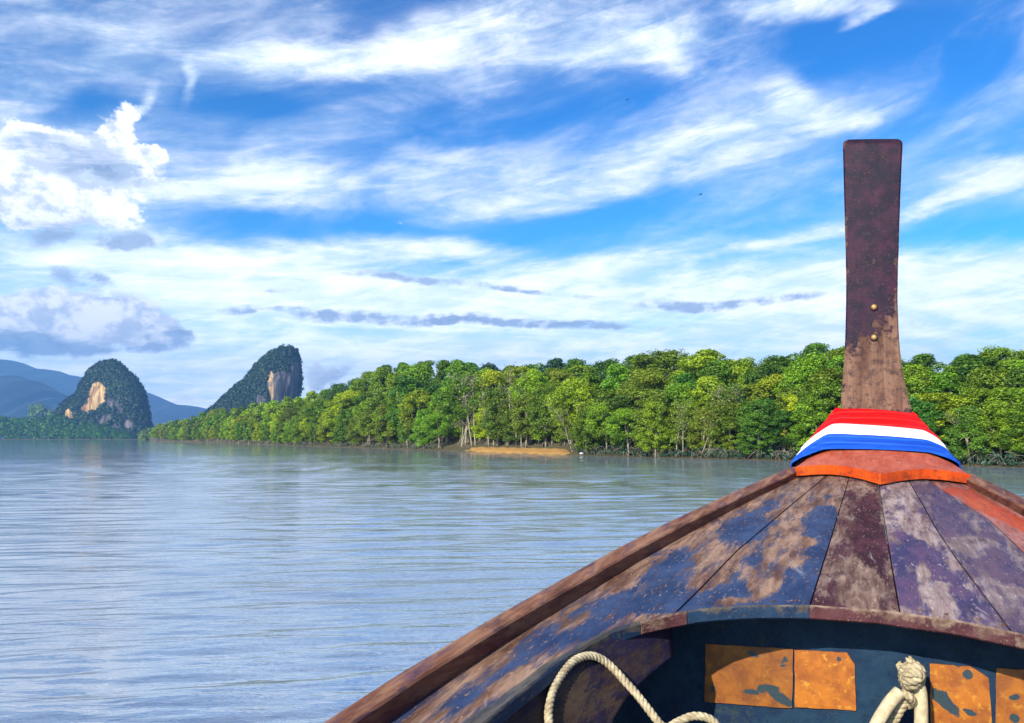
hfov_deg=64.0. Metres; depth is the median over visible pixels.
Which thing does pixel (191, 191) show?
sky
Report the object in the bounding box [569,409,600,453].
mangrove tree
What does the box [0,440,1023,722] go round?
water
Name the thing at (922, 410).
mangrove tree
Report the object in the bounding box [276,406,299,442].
mangrove tree
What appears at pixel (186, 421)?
mangrove tree
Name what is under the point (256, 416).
mangrove tree
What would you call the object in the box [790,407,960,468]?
prow sash
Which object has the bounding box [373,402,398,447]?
mangrove tree
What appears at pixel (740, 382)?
mangrove tree
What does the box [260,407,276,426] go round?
mangrove tree
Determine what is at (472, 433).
mangrove tree
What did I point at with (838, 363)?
mangrove tree
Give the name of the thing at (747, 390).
mangrove tree
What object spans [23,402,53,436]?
forest
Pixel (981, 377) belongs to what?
mangrove tree
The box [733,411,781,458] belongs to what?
mangrove tree
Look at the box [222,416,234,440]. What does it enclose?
mangrove tree
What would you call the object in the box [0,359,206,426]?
mountain
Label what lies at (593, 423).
mangrove tree
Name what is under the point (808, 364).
mangrove tree
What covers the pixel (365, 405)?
mangrove tree
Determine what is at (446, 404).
mangrove tree
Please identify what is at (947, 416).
leaning tree
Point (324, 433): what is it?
mangrove tree
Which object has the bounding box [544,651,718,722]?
mooring rope
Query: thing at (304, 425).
mangrove tree
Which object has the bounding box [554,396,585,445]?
mangrove tree
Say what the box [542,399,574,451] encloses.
leaning tree
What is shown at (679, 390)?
mangrove tree
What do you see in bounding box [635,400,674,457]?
mangrove tree
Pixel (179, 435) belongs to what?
mangrove tree
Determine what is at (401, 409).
slender tree
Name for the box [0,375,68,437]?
mountain
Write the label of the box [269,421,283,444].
mangrove tree
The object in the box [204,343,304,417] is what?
limestone hill
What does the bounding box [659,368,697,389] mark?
mangrove tree
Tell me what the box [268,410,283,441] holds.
mangrove tree
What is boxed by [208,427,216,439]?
mangrove tree
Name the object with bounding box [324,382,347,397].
mangrove tree
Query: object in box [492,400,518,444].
mangrove tree
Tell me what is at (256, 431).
mangrove tree
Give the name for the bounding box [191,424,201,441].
mangrove tree
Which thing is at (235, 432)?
mangrove tree
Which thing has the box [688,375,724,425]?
mangrove tree
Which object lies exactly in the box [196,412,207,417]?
mangrove tree
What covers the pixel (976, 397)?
mangrove tree
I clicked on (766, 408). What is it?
mangrove tree
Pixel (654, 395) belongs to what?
mangrove tree
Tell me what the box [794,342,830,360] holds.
mangrove tree
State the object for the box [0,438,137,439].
bank
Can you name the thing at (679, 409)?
leaning tree
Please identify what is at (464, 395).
bare tree
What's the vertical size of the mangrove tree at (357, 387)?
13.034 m
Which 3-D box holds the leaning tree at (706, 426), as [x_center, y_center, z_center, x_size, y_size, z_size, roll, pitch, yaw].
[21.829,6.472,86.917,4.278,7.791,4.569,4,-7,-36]
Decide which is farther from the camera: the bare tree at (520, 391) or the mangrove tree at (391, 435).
the mangrove tree at (391, 435)
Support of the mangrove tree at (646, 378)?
on the river bank at (453, 442)
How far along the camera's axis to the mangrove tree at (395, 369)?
204.99 m
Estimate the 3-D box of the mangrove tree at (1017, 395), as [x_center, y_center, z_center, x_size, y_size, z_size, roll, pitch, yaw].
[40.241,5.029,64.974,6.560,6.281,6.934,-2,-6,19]
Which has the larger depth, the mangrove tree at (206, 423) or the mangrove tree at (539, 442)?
the mangrove tree at (206, 423)
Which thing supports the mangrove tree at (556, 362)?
on the river bank at (453, 442)
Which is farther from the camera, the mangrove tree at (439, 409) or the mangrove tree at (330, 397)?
the mangrove tree at (330, 397)
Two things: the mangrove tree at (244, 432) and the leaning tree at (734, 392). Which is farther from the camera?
the mangrove tree at (244, 432)
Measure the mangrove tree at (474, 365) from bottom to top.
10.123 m
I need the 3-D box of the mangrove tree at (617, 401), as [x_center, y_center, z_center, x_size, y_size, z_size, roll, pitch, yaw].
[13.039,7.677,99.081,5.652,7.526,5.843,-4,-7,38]
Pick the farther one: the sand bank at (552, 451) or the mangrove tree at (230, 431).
the mangrove tree at (230, 431)
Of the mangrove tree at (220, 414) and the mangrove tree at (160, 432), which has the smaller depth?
the mangrove tree at (220, 414)
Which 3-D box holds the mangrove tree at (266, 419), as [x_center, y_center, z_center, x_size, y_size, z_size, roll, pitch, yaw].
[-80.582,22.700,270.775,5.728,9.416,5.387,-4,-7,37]
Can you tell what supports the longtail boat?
on the water
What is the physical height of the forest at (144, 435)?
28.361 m
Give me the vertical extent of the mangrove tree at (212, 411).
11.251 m
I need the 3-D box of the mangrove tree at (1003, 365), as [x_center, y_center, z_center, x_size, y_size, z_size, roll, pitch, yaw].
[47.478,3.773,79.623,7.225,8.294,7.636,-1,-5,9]
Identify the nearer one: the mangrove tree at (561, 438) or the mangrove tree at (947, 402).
the mangrove tree at (947, 402)
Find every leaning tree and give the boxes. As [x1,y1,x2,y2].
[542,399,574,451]
[669,395,696,456]
[693,386,741,456]
[707,381,746,447]
[939,409,985,464]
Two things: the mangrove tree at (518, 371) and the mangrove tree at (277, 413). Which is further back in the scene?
the mangrove tree at (277, 413)
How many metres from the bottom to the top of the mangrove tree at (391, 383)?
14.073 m
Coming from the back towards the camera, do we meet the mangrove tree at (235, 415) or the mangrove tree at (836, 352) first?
the mangrove tree at (235, 415)
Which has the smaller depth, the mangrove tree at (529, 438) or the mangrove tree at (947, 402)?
the mangrove tree at (947, 402)
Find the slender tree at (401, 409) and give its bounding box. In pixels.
[395,392,407,447]
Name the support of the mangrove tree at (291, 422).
on the river bank at (453, 442)
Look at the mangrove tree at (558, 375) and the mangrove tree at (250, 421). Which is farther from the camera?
the mangrove tree at (250, 421)
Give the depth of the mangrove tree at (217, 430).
348.94 m
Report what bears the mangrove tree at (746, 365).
on the river bank at (453, 442)
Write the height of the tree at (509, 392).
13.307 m
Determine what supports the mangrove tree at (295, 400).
on the river bank at (453, 442)
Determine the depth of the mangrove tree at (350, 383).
235.11 m
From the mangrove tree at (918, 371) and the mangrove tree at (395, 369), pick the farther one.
the mangrove tree at (395, 369)
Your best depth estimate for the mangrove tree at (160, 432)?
531.09 m
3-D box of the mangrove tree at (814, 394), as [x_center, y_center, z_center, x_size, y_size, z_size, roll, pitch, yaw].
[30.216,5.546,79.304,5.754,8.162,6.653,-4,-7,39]
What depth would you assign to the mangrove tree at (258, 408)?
321.86 m
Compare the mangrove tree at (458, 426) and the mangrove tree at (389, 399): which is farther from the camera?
the mangrove tree at (389, 399)
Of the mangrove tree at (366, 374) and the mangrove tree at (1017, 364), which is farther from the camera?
the mangrove tree at (366, 374)
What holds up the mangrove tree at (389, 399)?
on the river bank at (453, 442)
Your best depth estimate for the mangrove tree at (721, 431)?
87.04 m
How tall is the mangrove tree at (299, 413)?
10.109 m
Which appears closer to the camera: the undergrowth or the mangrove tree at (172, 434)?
the undergrowth
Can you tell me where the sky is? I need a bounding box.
[0,0,1023,408]
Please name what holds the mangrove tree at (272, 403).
on the river bank at (453, 442)
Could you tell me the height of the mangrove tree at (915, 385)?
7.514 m
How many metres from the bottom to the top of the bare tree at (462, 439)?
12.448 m
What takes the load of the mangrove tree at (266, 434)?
on the river bank at (453, 442)
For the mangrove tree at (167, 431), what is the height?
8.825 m
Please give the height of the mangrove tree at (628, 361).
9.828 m
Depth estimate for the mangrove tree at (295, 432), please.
225.85 m
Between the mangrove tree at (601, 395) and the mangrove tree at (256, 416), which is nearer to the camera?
the mangrove tree at (601, 395)
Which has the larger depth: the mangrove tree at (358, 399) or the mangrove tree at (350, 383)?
the mangrove tree at (350, 383)
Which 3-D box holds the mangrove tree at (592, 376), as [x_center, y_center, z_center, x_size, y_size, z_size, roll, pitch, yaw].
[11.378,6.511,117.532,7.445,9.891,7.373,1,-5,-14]
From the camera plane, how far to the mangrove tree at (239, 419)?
324.55 m
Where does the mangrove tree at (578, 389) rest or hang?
on the river bank at (453, 442)
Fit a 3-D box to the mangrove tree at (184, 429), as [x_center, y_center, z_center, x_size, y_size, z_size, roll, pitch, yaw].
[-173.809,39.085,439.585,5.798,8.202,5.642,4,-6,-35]
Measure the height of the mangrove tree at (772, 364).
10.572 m
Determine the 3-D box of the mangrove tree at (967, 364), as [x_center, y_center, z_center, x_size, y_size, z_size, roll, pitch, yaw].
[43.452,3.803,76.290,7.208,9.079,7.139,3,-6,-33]
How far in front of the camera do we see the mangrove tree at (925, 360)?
97.79 m
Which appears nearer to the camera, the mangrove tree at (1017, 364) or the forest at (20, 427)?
the mangrove tree at (1017, 364)
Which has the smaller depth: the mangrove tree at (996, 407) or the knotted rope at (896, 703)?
the knotted rope at (896, 703)
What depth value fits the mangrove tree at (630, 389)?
101.76 m
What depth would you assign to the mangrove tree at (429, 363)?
195.49 m
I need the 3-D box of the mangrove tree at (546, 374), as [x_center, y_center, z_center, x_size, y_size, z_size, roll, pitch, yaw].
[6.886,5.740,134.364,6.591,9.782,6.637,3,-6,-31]
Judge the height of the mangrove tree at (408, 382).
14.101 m
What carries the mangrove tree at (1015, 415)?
on the river bank at (453, 442)
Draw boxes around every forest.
[0,413,134,438]
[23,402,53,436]
[138,424,162,439]
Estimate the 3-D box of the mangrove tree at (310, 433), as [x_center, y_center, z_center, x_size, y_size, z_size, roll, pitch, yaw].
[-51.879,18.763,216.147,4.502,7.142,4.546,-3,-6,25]
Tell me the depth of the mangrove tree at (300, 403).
265.69 m
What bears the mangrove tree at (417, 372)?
on the river bank at (453, 442)
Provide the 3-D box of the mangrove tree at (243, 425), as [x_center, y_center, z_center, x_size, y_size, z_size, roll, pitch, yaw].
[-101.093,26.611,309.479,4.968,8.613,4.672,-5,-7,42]
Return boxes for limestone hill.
[52,358,153,438]
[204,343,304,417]
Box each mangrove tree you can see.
[149,428,158,440]
[158,428,164,440]
[162,427,167,440]
[164,427,170,438]
[169,428,177,441]
[176,427,184,439]
[181,419,192,427]
[181,424,192,439]
[182,427,191,440]
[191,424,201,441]
[195,427,203,441]
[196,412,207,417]
[201,421,211,440]
[203,425,210,441]
[205,413,214,419]
[206,409,215,417]
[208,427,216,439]
[209,416,220,425]
[210,419,220,441]
[212,410,230,418]
[214,423,223,440]
[218,420,227,441]
[220,413,229,420]
[221,422,233,442]
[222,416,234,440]
[226,419,237,439]
[230,408,240,416]
[231,415,243,440]
[231,422,242,443]
[232,413,239,419]
[237,421,247,439]
[239,409,252,416]
[241,412,252,421]
[242,426,255,443]
[244,418,259,441]
[246,413,260,434]
[247,409,263,423]
[248,402,258,410]
[250,422,265,443]
[253,405,264,418]
[259,416,272,440]
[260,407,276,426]
[261,400,277,415]
[263,424,270,441]
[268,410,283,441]
[269,403,292,422]
[269,418,283,443]
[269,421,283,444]
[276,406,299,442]
[278,401,292,407]
[280,422,293,444]
[282,396,291,402]
[283,415,299,444]
[288,417,308,445]
[292,396,302,407]
[295,399,306,407]
[297,408,311,438]
[299,415,316,443]
[300,399,329,443]
[300,401,313,409]
[302,390,317,403]
[306,419,319,443]
[315,389,331,399]
[316,410,335,442]
[316,427,332,444]
[322,394,356,443]
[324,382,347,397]
[324,392,347,408]
[331,415,347,446]
[332,389,362,415]
[333,409,358,444]
[344,417,365,445]
[346,394,367,442]
[347,379,355,388]
[348,378,372,394]
[352,400,378,443]
[353,371,377,385]
[355,408,378,445]
[363,366,393,394]
[364,383,381,403]
[366,386,391,422]
[373,391,410,445]
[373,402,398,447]
[384,372,411,394]
[384,374,428,443]
[386,363,441,390]
[392,362,408,374]
[396,407,416,447]
[397,389,432,447]
[409,408,436,448]
[416,360,435,386]
[419,411,454,448]
[422,384,442,436]
[426,386,446,442]
[431,376,488,446]
[431,394,458,443]
[433,379,442,385]
[434,360,451,382]
[440,359,474,386]
[441,370,471,433]
[450,404,464,440]
[453,395,482,440]
[465,370,508,427]
[466,362,479,370]
[467,412,485,440]
[470,401,491,443]
[472,362,501,373]
[473,367,507,389]
[480,388,510,445]
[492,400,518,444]
[500,408,524,444]
[501,365,516,378]
[502,366,532,390]
[506,368,548,407]
[509,394,538,447]
[518,362,544,374]
[522,393,540,443]
[522,409,550,443]
[523,381,559,446]
[535,367,560,396]
[537,405,559,444]
[539,358,565,374]
[545,368,575,431]
[545,376,603,448]
[549,411,574,445]
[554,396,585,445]
[561,358,590,374]
[565,364,595,378]
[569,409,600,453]
[571,372,605,419]
[572,399,608,446]
[584,401,619,453]
[590,389,614,444]
[591,358,622,380]
[598,395,636,448]
[599,363,631,396]
[601,407,648,455]
[614,368,672,407]
[614,380,644,445]
[622,354,634,369]
[627,352,668,427]
[629,388,673,449]
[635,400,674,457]
[646,348,700,379]
[658,408,690,454]
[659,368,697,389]
[663,381,696,408]
[669,372,696,404]
[672,348,744,386]
[680,400,707,450]
[685,406,717,450]
[686,359,745,400]
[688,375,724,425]
[705,387,743,448]
[706,401,746,454]
[731,397,748,436]
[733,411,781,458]
[734,357,761,387]
[734,383,766,443]
[735,400,782,454]
[737,375,757,395]
[741,352,807,398]
[750,373,794,406]
[755,398,783,447]
[766,410,803,451]
[771,385,804,451]
[772,352,840,393]
[779,394,805,448]
[784,399,833,450]
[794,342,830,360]
[797,378,841,435]
[801,367,842,436]
[806,347,844,380]
[826,354,843,370]
[901,358,913,372]
[902,353,943,374]
[902,364,934,392]
[903,372,914,392]
[904,376,929,406]
[908,395,918,405]
[911,400,951,448]
[919,371,965,439]
[919,375,952,391]
[919,392,975,447]
[939,386,1012,437]
[941,363,960,372]
[942,353,970,371]
[944,405,991,464]
[952,344,1023,371]
[953,354,1006,391]
[959,366,1010,439]
[972,387,1023,445]
[972,400,1023,464]
[991,359,1013,374]
[997,404,1023,457]
[999,359,1023,383]
[999,366,1023,405]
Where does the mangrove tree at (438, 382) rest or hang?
on the river bank at (453, 442)
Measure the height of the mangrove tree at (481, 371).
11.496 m
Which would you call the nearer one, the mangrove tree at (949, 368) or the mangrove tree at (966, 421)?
the mangrove tree at (966, 421)
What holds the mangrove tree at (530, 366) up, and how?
on the river bank at (453, 442)
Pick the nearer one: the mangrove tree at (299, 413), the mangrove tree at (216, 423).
the mangrove tree at (299, 413)
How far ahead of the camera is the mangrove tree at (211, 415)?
427.99 m
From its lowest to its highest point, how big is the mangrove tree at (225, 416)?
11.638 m
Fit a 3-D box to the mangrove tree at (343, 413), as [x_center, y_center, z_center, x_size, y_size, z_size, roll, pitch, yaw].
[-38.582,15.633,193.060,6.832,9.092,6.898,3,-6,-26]
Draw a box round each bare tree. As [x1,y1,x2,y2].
[446,369,479,446]
[450,377,483,446]
[474,376,506,445]
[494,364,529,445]
[508,384,532,445]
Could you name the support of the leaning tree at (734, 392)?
on the river bank at (453, 442)
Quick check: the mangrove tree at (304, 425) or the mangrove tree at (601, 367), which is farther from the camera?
the mangrove tree at (304, 425)
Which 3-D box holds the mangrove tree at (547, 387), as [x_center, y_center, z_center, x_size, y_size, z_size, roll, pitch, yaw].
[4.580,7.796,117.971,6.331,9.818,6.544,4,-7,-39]
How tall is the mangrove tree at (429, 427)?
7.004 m
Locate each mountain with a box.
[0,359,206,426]
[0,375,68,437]
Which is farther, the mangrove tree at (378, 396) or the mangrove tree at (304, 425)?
the mangrove tree at (304, 425)
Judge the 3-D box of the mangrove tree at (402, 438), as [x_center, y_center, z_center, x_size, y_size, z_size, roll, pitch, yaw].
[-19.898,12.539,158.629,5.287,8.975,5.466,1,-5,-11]
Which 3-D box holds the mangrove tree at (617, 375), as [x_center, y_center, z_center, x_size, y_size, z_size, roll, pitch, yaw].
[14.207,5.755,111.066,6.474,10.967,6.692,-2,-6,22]
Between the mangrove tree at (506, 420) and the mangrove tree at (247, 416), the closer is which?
the mangrove tree at (506, 420)
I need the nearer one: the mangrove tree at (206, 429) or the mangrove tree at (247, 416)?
the mangrove tree at (247, 416)
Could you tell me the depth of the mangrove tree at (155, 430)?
562.62 m
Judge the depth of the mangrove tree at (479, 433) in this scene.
134.12 m
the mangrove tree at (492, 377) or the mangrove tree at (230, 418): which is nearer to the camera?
the mangrove tree at (492, 377)
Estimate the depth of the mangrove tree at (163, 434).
523.38 m
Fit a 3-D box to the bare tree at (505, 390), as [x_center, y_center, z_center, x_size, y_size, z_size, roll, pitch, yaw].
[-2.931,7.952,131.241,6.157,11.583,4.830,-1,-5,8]
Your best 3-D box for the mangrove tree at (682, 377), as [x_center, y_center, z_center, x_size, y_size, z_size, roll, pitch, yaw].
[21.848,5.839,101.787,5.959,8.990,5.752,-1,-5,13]
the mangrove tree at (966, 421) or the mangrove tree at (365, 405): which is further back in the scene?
the mangrove tree at (365, 405)
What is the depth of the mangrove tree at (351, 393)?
203.31 m
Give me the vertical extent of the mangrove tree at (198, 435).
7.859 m
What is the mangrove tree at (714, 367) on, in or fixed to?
on the river bank at (453, 442)
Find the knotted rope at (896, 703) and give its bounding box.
[869,656,927,722]
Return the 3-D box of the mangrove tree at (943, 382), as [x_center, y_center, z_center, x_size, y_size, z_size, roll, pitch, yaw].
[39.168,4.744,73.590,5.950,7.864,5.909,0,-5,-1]
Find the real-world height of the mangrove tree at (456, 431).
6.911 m
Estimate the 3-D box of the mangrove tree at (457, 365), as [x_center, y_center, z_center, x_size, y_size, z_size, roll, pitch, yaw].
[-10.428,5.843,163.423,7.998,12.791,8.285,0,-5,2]
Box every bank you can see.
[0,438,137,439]
[150,414,1023,467]
[465,447,569,454]
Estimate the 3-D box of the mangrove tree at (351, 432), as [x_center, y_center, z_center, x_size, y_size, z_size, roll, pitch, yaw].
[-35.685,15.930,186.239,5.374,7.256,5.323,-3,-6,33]
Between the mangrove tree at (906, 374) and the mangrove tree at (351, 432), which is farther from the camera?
the mangrove tree at (351, 432)
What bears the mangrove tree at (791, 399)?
on the river bank at (453, 442)
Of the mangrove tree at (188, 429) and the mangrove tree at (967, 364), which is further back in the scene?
the mangrove tree at (188, 429)
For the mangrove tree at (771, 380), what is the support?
on the river bank at (453, 442)
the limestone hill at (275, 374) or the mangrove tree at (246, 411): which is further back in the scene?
the limestone hill at (275, 374)
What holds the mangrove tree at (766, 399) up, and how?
on the river bank at (453, 442)
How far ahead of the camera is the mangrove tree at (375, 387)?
193.58 m
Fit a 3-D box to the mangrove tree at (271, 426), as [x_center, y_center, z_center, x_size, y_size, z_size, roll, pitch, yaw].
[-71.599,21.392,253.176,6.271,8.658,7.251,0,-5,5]
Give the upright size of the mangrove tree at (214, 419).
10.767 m
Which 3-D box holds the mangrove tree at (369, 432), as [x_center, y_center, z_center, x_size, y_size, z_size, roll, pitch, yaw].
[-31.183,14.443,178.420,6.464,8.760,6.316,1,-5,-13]
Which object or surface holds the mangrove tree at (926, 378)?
on the river bank at (453, 442)
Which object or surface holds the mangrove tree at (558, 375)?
on the river bank at (453, 442)
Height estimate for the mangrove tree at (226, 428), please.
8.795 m
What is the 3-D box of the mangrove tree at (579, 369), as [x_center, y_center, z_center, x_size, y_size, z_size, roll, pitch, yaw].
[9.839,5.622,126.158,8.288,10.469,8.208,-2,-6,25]
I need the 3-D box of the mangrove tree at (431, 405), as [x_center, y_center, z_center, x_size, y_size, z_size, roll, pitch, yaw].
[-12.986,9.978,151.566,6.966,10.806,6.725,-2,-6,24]
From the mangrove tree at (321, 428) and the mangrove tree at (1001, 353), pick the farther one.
the mangrove tree at (321, 428)
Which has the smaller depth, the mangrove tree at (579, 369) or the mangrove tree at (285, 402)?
the mangrove tree at (579, 369)
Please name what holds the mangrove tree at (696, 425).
on the river bank at (453, 442)
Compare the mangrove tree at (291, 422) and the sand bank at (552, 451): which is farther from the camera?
the mangrove tree at (291, 422)
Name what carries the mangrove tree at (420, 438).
on the river bank at (453, 442)
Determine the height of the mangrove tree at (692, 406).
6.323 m
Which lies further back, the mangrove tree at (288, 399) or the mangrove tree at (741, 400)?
the mangrove tree at (288, 399)
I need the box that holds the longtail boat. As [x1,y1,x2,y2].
[324,139,1023,722]
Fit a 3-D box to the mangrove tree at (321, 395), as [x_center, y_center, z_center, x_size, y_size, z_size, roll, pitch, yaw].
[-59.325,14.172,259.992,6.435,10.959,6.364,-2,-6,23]
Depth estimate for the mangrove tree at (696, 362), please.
105.89 m
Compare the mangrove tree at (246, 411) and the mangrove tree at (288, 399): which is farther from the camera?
the mangrove tree at (246, 411)
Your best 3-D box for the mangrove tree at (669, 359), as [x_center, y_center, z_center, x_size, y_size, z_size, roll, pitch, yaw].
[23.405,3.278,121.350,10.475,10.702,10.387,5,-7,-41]
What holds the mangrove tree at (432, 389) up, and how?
on the river bank at (453, 442)
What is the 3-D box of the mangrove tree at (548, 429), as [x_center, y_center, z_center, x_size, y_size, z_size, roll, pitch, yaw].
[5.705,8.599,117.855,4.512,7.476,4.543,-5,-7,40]
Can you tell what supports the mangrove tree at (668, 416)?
on the river bank at (453, 442)
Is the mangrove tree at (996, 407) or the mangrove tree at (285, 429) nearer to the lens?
the mangrove tree at (996, 407)
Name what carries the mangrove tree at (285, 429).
on the river bank at (453, 442)
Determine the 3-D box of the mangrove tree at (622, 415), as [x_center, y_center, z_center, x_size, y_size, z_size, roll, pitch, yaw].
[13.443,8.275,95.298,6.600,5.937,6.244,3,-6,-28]
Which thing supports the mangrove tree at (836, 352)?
on the river bank at (453, 442)
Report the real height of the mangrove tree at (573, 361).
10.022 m
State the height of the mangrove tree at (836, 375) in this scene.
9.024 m
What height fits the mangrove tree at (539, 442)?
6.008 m
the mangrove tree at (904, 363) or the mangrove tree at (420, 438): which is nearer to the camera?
the mangrove tree at (904, 363)
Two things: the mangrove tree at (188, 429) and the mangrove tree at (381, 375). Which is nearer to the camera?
the mangrove tree at (381, 375)
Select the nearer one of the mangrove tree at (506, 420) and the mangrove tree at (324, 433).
the mangrove tree at (506, 420)
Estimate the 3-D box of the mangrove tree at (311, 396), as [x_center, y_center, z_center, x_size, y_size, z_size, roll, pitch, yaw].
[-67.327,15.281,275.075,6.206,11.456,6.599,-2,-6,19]
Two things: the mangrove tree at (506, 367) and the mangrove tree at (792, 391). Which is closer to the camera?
the mangrove tree at (792, 391)
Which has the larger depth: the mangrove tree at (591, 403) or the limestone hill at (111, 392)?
the limestone hill at (111, 392)
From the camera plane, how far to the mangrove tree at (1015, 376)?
67.10 m
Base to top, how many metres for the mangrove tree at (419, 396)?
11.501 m
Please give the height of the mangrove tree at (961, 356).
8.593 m
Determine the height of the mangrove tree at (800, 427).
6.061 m
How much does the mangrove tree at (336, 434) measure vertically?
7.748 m
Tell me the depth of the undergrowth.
85.11 m
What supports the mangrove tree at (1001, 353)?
on the river bank at (453, 442)
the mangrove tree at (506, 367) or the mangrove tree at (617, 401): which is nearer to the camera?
the mangrove tree at (617, 401)
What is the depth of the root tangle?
86.71 m
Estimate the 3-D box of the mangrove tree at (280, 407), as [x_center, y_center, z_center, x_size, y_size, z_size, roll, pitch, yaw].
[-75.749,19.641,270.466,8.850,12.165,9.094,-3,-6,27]
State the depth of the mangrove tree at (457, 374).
149.97 m
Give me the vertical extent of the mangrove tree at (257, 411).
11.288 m
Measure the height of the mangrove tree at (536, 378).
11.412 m
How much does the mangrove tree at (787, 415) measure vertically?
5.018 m
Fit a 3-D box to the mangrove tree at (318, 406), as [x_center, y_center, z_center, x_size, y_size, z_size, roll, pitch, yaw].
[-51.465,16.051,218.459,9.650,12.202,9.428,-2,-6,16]
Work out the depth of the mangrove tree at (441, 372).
183.18 m
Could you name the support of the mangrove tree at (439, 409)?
on the river bank at (453, 442)
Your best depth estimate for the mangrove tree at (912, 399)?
70.52 m
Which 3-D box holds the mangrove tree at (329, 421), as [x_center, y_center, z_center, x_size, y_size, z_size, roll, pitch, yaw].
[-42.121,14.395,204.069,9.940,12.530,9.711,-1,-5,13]
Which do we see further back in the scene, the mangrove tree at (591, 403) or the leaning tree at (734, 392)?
the mangrove tree at (591, 403)
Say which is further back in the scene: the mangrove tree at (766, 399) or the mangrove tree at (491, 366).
the mangrove tree at (491, 366)
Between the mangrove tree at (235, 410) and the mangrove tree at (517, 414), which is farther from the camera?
the mangrove tree at (235, 410)
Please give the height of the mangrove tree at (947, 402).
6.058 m
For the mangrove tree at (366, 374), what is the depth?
226.69 m
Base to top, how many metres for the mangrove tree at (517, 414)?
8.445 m
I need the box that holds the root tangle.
[181,439,1023,466]
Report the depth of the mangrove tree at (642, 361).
112.96 m
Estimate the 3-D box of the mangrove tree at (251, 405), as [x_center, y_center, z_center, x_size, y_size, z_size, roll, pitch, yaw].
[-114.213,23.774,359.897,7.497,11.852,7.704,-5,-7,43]
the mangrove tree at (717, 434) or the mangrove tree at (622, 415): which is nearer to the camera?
the mangrove tree at (717, 434)
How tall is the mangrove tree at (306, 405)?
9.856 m
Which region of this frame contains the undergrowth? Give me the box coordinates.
[178,439,1023,465]
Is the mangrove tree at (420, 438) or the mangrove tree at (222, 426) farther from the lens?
the mangrove tree at (222, 426)
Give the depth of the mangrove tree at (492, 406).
128.62 m

